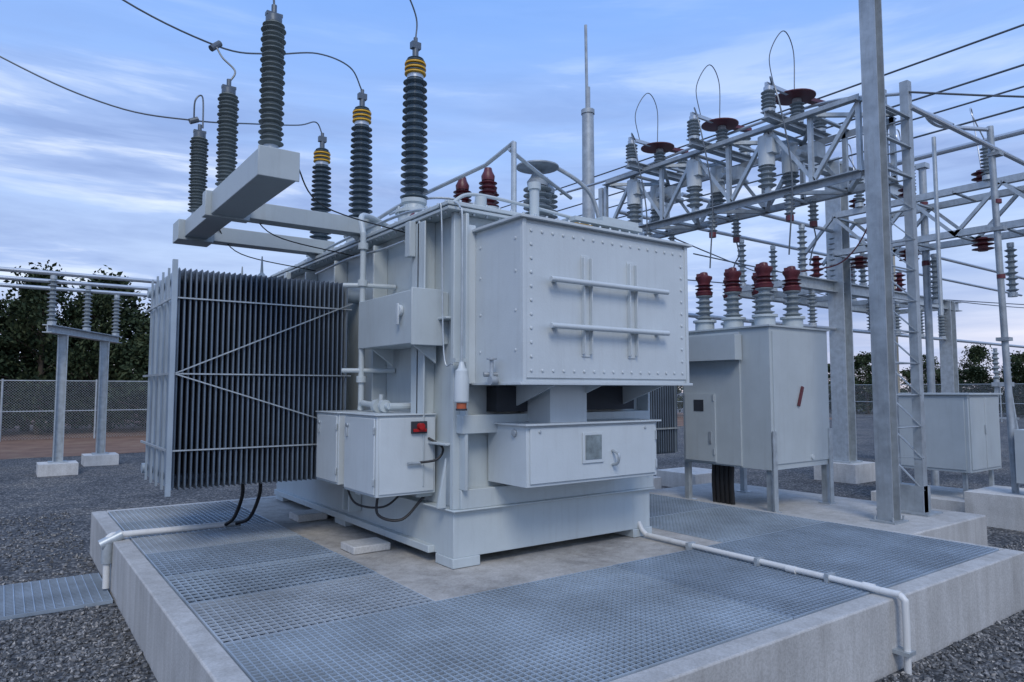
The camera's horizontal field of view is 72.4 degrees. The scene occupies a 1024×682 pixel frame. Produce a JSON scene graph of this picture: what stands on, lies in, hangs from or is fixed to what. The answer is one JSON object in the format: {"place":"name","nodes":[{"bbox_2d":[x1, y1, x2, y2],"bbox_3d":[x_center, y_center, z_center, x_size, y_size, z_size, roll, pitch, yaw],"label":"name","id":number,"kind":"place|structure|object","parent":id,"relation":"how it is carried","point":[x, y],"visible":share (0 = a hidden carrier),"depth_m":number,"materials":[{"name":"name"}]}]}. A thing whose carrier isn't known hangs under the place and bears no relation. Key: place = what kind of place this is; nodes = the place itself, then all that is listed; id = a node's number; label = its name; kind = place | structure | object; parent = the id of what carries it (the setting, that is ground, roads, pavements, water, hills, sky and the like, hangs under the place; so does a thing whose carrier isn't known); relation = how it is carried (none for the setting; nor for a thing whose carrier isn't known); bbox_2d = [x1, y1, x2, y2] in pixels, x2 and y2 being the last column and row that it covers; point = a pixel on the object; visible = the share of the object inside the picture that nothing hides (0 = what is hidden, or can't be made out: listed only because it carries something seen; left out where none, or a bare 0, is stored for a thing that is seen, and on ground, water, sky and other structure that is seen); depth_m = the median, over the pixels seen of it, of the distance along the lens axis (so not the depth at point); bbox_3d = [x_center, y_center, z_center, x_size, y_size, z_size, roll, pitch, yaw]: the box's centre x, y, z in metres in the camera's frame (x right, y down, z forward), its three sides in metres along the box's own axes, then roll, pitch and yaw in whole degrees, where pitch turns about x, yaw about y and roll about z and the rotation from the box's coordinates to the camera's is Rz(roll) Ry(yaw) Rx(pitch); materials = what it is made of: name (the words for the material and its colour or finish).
{"place":"outdoors","nodes":[
{"label":"outdoors","id":0,"kind":"place"},
{"bbox_2d":[0,398,831,458],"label":"bare soil","id":1,"kind":"structure","parent":0,"point":[34,447],"depth_m":25.30,"materials":[{"name":"brown soil"}]},
{"bbox_2d":[0,379,682,441],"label":"chain link fence","id":2,"kind":"object","parent":1,"relation":"on","point":[16,411],"visible":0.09,"depth_m":27.09,"materials":[{"name":"metal"}]},
{"bbox_2d":[234,498,721,600],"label":"transformer plinth","id":3,"kind":"structure","parent":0,"point":[424,573],"depth_m":5.98,"materials":[{"name":"concrete"}]},
{"bbox_2d":[140,37,692,568],"bbox_3d":[-0.428,-0.540,8.062,6.420,5.037,5.367,3,-5,-36],"label":"power transformer","id":4,"kind":"object","parent":3,"relation":"on","point":[460,379],"visible":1,"depth_m":6.10,"materials":[{"name":"grey metal"}]},
{"bbox_2d":[0,0,417,132],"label":"line conductor","id":5,"kind":"object","parent":4,"relation":"attached to","point":[214,46],"visible":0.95,"depth_m":7.21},
{"bbox_2d":[187,124,315,270],"bbox_3d":[-2.865,-1.544,7.839,0.182,1.326,1.623,-2,-5,32],"label":"surge arrester","id":6,"kind":"object","parent":4,"relation":"on","point":[198,147],"visible":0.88,"depth_m":7.19,"materials":[{"name":"ceramic"}]},
{"bbox_2d":[215,79,353,255],"bbox_3d":[-2.189,-1.639,6.913,0.182,1.386,1.623,-2,-5,32],"label":"surge arrester","id":7,"kind":"object","parent":4,"relation":"on","point":[228,117],"visible":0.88,"depth_m":6.27,"materials":[{"name":"ceramic"}]},
{"bbox_2d":[258,4,404,232],"bbox_3d":[-1.424,-1.762,5.867,0.182,1.486,1.623,-2,-5,32],"label":"surge arrester","id":8,"kind":"object","parent":4,"relation":"on","point":[272,71],"visible":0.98,"depth_m":5.22,"materials":[{"name":"ceramic"}]},
{"bbox_2d":[108,493,998,681],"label":"steel grating","id":9,"kind":"object","parent":3,"relation":"on","point":[611,623],"visible":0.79,"depth_m":4.76,"materials":[{"name":"grey metal"}]},
{"bbox_2d":[0,393,1023,681],"bbox_3d":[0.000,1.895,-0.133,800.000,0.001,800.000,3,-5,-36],"label":"ground","id":10,"kind":"structure","parent":0,"point":[80,497],"depth_m":12.28,"materials":[{"name":"grey gravel"}]},
{"bbox_2d":[0,573,112,620],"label":"trench grating","id":11,"kind":"object","parent":10,"relation":"on","point":[32,598],"visible":0.93,"depth_m":6.35,"materials":[{"name":"grey metal"}]},
{"bbox_2d":[0,267,160,476],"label":"busbar support","id":12,"kind":"object","parent":10,"relation":"on","point":[57,465],"visible":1,"depth_m":16.61,"materials":[{"name":"metal"}]},
{"bbox_2d":[144,522,398,642],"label":"pit floor","id":13,"kind":"structure","parent":10,"relation":"on","point":[245,593],"depth_m":5.34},
{"bbox_2d":[0,260,1023,434],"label":"tree line","id":14,"kind":"object","parent":10,"relation":"on","point":[23,317],"visible":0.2,"depth_m":30.81,"materials":[{"name":"green plant"}]},
{"bbox_2d":[90,492,1023,681],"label":"concrete pad kerb","id":15,"kind":"structure","parent":10,"relation":"on","point":[858,639],"depth_m":4.63,"materials":[{"name":"grey concrete"}]},
{"bbox_2d":[98,519,240,588],"bbox_3d":[-3.343,2.072,6.880,1.272,0.526,0.106,3,-5,-34],"label":"conduit","id":16,"kind":"object","parent":15,"relation":"on","point":[106,542],"visible":0.97,"depth_m":6.66,"materials":[{"name":"white plastic"}]},
{"bbox_2d":[638,521,915,674],"bbox_3d":[1.949,1.988,5.734,0.130,0.634,2.570,3,-5,-35],"label":"conduit","id":17,"kind":"object","parent":15,"relation":"on","point":[906,651],"visible":1,"depth_m":5.15,"materials":[{"name":"white plastic"}]},
{"bbox_2d":[581,24,594,218],"bbox_3d":[1.780,-2.226,16.200,0.340,10.500,0.340,3,-5,-36],"label":"lightning mast","id":18,"kind":"object","parent":10,"relation":"on","point":[588,114],"visible":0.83,"depth_m":16.25,"materials":[{"name":"grey metal"}]},
{"bbox_2d":[650,467,711,489],"bbox_3d":[2.967,2.642,13.626,2.400,0.470,1.200,3,-5,-36],"label":"equipment footing","id":19,"kind":"object","parent":10,"relation":"on","point":[672,477],"visible":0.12,"depth_m":13.61,"materials":[{"name":"concrete"}]},
{"bbox_2d":[598,0,942,524],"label":"steel gantry","id":20,"kind":"object","parent":10,"relation":"on","point":[896,496],"visible":0.91,"depth_m":8.49,"materials":[{"name":"grey metal"}]},
{"bbox_2d":[625,93,687,241],"bbox_3d":[2.375,-2.446,11.418,1.565,3.186,0.681,3,-5,-36],"label":"disconnect switch","id":21,"kind":"object","parent":20,"relation":"attached to","point":[635,192],"visible":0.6,"depth_m":11.31,"materials":[{"name":"metal"}]},
{"bbox_2d":[686,64,751,267],"bbox_3d":[3.098,-2.516,10.426,1.565,3.186,0.681,3,-5,-36],"label":"disconnect switch","id":22,"kind":"object","parent":20,"relation":"attached to","point":[695,171],"visible":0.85,"depth_m":10.32,"materials":[{"name":"metal"}]},
{"bbox_2d":[560,92,1023,194],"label":"busbar tube","id":23,"kind":"object","parent":20,"relation":"attached to","point":[933,119],"visible":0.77,"depth_m":10.01,"materials":[{"name":"metal"}]},
{"bbox_2d":[757,30,831,263],"bbox_3d":[3.815,-2.585,9.441,1.565,3.186,0.681,3,-5,-36],"label":"disconnect switch","id":24,"kind":"object","parent":20,"relation":"attached to","point":[794,99],"visible":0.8,"depth_m":9.34,"materials":[{"name":"metal"}]},
{"bbox_2d":[649,483,987,545],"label":"equipment plinth","id":25,"kind":"structure","parent":10,"relation":"on","point":[960,526],"depth_m":8.47,"materials":[{"name":"concrete"}]},
{"bbox_2d":[683,262,836,512],"bbox_3d":[3.204,0.580,9.419,1.500,3.162,1.480,3,-5,-36],"label":"circuit breaker","id":26,"kind":"object","parent":25,"relation":"on","point":[756,395],"visible":0.99,"depth_m":8.99,"materials":[{"name":"metal"}]},
{"bbox_2d":[722,146,1023,483],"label":"switchyard portal","id":27,"kind":"object","parent":10,"relation":"on","point":[840,289],"visible":0.54,"depth_m":14.85,"materials":[{"name":"metal"}]},
{"bbox_2d":[501,24,1023,307],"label":"overhead conductor","id":28,"kind":"object","parent":27,"relation":"attached to","point":[985,96],"visible":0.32,"depth_m":11.26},
{"bbox_2d":[619,107,1023,347],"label":"busbar insulators","id":29,"kind":"object","parent":27,"relation":"attached to","point":[982,244],"visible":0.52,"depth_m":14.43,"materials":[{"name":"ceramic"}]},
{"bbox_2d":[829,384,1023,421],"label":"chain link fence","id":30,"kind":"object","parent":10,"relation":"on","point":[1000,405],"visible":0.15,"depth_m":43.20,"materials":[{"name":"metal"}]},
{"bbox_2d":[915,162,939,485],"bbox_3d":[8.371,-0.370,14.056,0.200,6.500,0.200,3,-5,-36],"label":"operating post","id":31,"kind":"object","parent":10,"relation":"on","point":[922,167],"visible":0.69,"depth_m":14.04,"materials":[{"name":"metal"}]},
{"bbox_2d":[871,393,1002,511],"bbox_3d":[7.157,1.802,11.657,1.600,1.870,1.600,3,-5,-36],"label":"equipment cabinet","id":32,"kind":"object","parent":10,"relation":"on","point":[962,431],"visible":0.59,"depth_m":11.10,"materials":[{"name":"metal"}]},
{"bbox_2d":[931,125,1023,530],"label":"operating post","id":33,"kind":"object","parent":10,"relation":"on","point":[1002,507],"visible":1,"depth_m":9.95,"materials":[{"name":"metal"}]},
{"bbox_2d":[991,348,1018,429],"bbox_3d":[14.012,1.748,19.939,0.200,3.105,0.799,3,-5,-36],"label":"instrument stand","id":34,"kind":"object","parent":10,"relation":"on","point":[996,383],"visible":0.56,"depth_m":20.05,"materials":[{"name":"metal"}]},
{"bbox_2d":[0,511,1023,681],"bbox_3d":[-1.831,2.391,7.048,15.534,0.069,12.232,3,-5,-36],"label":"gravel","id":35,"kind":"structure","parent":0,"point":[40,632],"depth_m":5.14,"materials":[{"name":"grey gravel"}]},
{"bbox_2d":[0,0,1023,392],"label":"sky","id":36,"kind":"structure","parent":0,"point":[87,185],"materials":[{"name":"blue"}]}
]}

